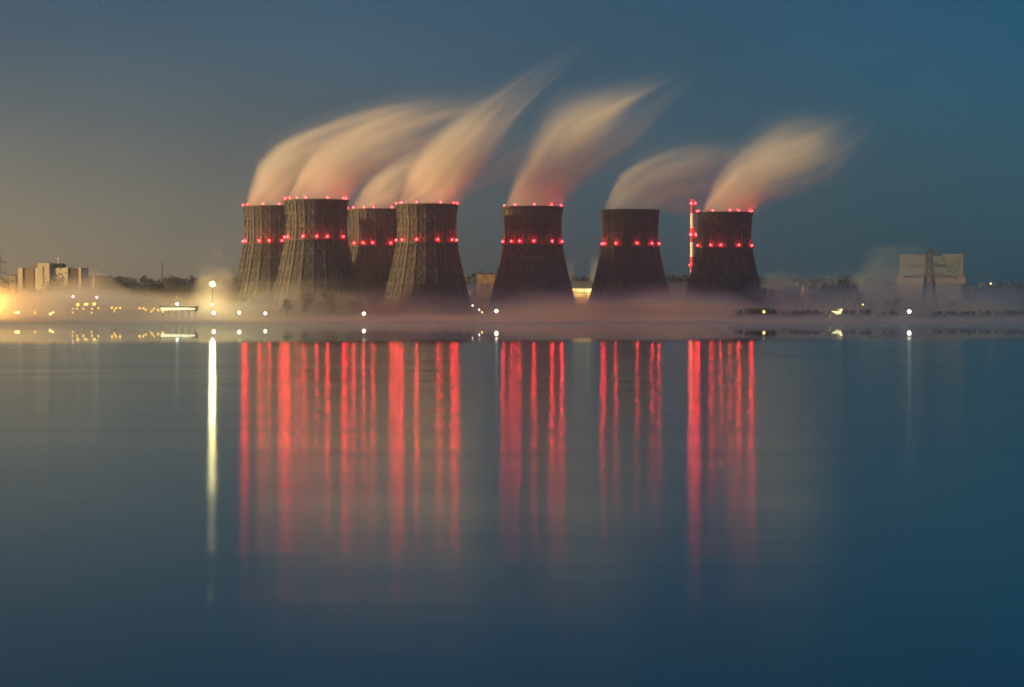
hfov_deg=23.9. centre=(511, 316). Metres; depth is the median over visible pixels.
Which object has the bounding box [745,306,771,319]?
bush
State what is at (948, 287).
reactor building
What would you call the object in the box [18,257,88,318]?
apartment block
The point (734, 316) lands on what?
bush
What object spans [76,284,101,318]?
tree
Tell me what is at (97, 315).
block
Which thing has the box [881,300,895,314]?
tree
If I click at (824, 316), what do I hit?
bush
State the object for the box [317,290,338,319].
tree
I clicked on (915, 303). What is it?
window
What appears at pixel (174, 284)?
tree
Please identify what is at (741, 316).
bush
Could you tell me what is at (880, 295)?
hills
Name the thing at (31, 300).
tree
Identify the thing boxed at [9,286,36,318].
tree
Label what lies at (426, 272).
cooling tower
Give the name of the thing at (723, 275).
cooling tower
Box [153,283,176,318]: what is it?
tree
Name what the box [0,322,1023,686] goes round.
water
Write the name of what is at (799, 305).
tree
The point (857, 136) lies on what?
sky
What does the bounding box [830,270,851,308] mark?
tree
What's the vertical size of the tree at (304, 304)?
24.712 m
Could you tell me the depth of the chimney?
2138.30 m
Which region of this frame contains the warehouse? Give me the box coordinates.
[801,286,839,317]
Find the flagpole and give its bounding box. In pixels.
[93,275,94,318]
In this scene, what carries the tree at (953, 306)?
on the ground
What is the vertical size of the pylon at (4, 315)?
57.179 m
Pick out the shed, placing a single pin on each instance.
(481, 304)
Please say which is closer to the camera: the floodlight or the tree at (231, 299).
the floodlight
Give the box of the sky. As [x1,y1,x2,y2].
[0,0,1023,289]
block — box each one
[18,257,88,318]
[89,276,106,318]
[767,293,799,318]
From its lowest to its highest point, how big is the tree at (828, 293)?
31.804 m
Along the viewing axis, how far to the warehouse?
2500.00 m
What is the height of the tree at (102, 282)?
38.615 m
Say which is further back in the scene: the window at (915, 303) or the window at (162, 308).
the window at (915, 303)
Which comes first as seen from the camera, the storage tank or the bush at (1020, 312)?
the bush at (1020, 312)
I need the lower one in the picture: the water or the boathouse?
the water
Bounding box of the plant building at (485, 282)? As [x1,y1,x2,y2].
[476,271,504,318]
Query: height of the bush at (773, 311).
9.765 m
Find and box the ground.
[0,318,1023,321]
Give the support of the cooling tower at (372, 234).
on the ground
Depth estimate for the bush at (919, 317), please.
1738.60 m
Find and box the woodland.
[0,273,1023,290]
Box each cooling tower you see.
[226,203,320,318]
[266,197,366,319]
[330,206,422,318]
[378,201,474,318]
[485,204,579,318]
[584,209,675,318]
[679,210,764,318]
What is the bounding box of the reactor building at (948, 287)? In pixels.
[897,254,964,318]
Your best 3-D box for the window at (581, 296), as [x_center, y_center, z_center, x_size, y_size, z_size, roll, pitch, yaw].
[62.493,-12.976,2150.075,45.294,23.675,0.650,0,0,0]
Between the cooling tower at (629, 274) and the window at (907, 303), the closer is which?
the cooling tower at (629, 274)
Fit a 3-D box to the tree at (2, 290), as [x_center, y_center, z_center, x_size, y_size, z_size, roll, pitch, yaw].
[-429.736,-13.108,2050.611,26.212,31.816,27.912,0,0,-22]
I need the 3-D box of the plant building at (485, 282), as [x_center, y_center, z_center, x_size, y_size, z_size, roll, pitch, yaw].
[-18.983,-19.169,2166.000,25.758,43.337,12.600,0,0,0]
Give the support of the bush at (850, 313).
on the ground
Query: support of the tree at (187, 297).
on the ground
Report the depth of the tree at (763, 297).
1998.69 m
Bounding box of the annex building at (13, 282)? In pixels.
[9,275,16,318]
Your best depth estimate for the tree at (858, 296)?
1899.38 m
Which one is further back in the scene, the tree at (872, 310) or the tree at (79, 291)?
the tree at (79, 291)
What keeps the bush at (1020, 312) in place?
on the ground
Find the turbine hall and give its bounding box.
[555,280,608,318]
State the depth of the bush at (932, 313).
1751.22 m
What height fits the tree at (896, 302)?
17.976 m
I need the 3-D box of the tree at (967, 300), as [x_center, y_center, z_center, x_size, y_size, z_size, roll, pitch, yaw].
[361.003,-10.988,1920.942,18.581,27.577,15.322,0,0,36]
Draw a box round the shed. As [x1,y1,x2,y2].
[456,299,487,318]
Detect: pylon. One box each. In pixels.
[0,254,7,318]
[903,247,953,318]
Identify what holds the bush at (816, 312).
on the ground
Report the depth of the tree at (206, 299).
1879.08 m
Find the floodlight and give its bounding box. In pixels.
[210,281,215,319]
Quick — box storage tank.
[468,291,475,298]
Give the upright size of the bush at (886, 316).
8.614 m
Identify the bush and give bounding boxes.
[728,310,746,319]
[735,306,763,319]
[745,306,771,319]
[756,308,782,319]
[771,310,802,319]
[792,308,811,319]
[799,309,822,319]
[809,310,834,319]
[836,309,856,319]
[851,309,877,319]
[875,310,900,319]
[909,313,929,319]
[926,311,943,319]
[930,309,960,319]
[960,309,976,319]
[970,310,996,319]
[984,309,1019,319]
[1010,309,1023,319]
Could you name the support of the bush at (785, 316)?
on the ground
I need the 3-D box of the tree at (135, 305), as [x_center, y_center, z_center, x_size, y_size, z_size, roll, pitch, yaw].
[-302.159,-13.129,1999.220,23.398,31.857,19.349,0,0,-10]
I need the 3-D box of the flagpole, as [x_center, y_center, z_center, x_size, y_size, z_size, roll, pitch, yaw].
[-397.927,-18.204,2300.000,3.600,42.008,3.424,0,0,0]
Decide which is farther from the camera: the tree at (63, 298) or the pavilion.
the tree at (63, 298)
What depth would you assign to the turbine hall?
2150.10 m
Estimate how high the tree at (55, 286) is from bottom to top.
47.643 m
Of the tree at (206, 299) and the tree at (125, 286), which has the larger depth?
the tree at (125, 286)
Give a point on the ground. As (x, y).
(410, 320)
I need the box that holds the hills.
[0,281,1023,317]
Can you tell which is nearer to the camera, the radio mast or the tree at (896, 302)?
the tree at (896, 302)
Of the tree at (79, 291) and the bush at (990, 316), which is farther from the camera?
the tree at (79, 291)
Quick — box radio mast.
[158,261,165,318]
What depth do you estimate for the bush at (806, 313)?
1741.52 m
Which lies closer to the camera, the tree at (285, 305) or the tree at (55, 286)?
the tree at (285, 305)
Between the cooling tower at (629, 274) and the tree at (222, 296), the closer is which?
the tree at (222, 296)
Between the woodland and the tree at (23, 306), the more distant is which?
the woodland
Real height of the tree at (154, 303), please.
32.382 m
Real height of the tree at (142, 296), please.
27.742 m
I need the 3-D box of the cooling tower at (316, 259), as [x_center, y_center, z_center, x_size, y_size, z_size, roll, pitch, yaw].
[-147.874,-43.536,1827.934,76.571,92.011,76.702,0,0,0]
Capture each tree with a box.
[0,282,18,318]
[0,289,26,318]
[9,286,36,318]
[23,287,43,318]
[37,288,54,318]
[42,268,74,318]
[55,284,80,318]
[64,285,85,318]
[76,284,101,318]
[95,278,110,318]
[99,280,128,318]
[110,279,138,318]
[123,286,153,318]
[132,282,159,318]
[147,280,165,318]
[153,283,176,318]
[161,275,181,318]
[174,286,198,318]
[186,285,207,318]
[195,284,215,318]
[208,289,232,318]
[218,289,239,318]
[279,298,292,319]
[299,288,314,319]
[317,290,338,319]
[347,300,361,319]
[758,288,770,311]
[787,288,809,311]
[802,283,822,310]
[819,283,835,318]
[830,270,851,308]
[837,283,862,309]
[851,290,869,312]
[863,298,877,317]
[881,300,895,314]
[891,298,902,312]
[945,298,960,318]
[955,286,977,316]
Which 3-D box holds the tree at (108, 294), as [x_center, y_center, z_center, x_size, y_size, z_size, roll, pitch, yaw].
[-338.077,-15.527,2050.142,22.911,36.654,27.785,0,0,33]
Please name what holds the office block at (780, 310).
on the ground
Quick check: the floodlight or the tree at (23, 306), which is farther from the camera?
the tree at (23, 306)
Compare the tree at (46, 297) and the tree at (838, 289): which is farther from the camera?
the tree at (46, 297)
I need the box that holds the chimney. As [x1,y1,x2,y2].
[689,199,695,318]
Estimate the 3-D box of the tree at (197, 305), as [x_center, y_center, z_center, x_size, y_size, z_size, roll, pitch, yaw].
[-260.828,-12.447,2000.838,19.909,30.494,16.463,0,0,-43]
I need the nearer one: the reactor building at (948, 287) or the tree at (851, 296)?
the tree at (851, 296)
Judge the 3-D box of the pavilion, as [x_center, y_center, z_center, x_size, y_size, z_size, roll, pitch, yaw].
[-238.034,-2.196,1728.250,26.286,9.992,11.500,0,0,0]
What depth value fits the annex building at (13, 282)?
2400.00 m
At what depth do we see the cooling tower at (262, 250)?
1908.32 m
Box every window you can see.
[161,307,195,310]
[557,289,607,314]
[906,302,909,314]
[914,302,917,314]
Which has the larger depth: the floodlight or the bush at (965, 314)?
the floodlight
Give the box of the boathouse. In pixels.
[829,308,842,319]
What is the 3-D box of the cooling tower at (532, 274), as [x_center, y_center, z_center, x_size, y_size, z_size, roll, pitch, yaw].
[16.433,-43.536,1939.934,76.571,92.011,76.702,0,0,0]
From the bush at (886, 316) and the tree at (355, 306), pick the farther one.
the tree at (355, 306)
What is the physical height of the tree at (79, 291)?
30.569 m
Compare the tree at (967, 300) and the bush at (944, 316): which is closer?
the bush at (944, 316)
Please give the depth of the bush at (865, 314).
1748.41 m
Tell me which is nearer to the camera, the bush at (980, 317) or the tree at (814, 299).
the bush at (980, 317)
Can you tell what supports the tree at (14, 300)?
on the ground
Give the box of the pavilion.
[160,307,197,319]
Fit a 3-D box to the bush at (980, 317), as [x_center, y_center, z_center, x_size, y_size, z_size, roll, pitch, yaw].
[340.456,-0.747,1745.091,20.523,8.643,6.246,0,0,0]
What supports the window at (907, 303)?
in the reactor building at (948, 287)
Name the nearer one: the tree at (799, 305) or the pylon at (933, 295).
the pylon at (933, 295)

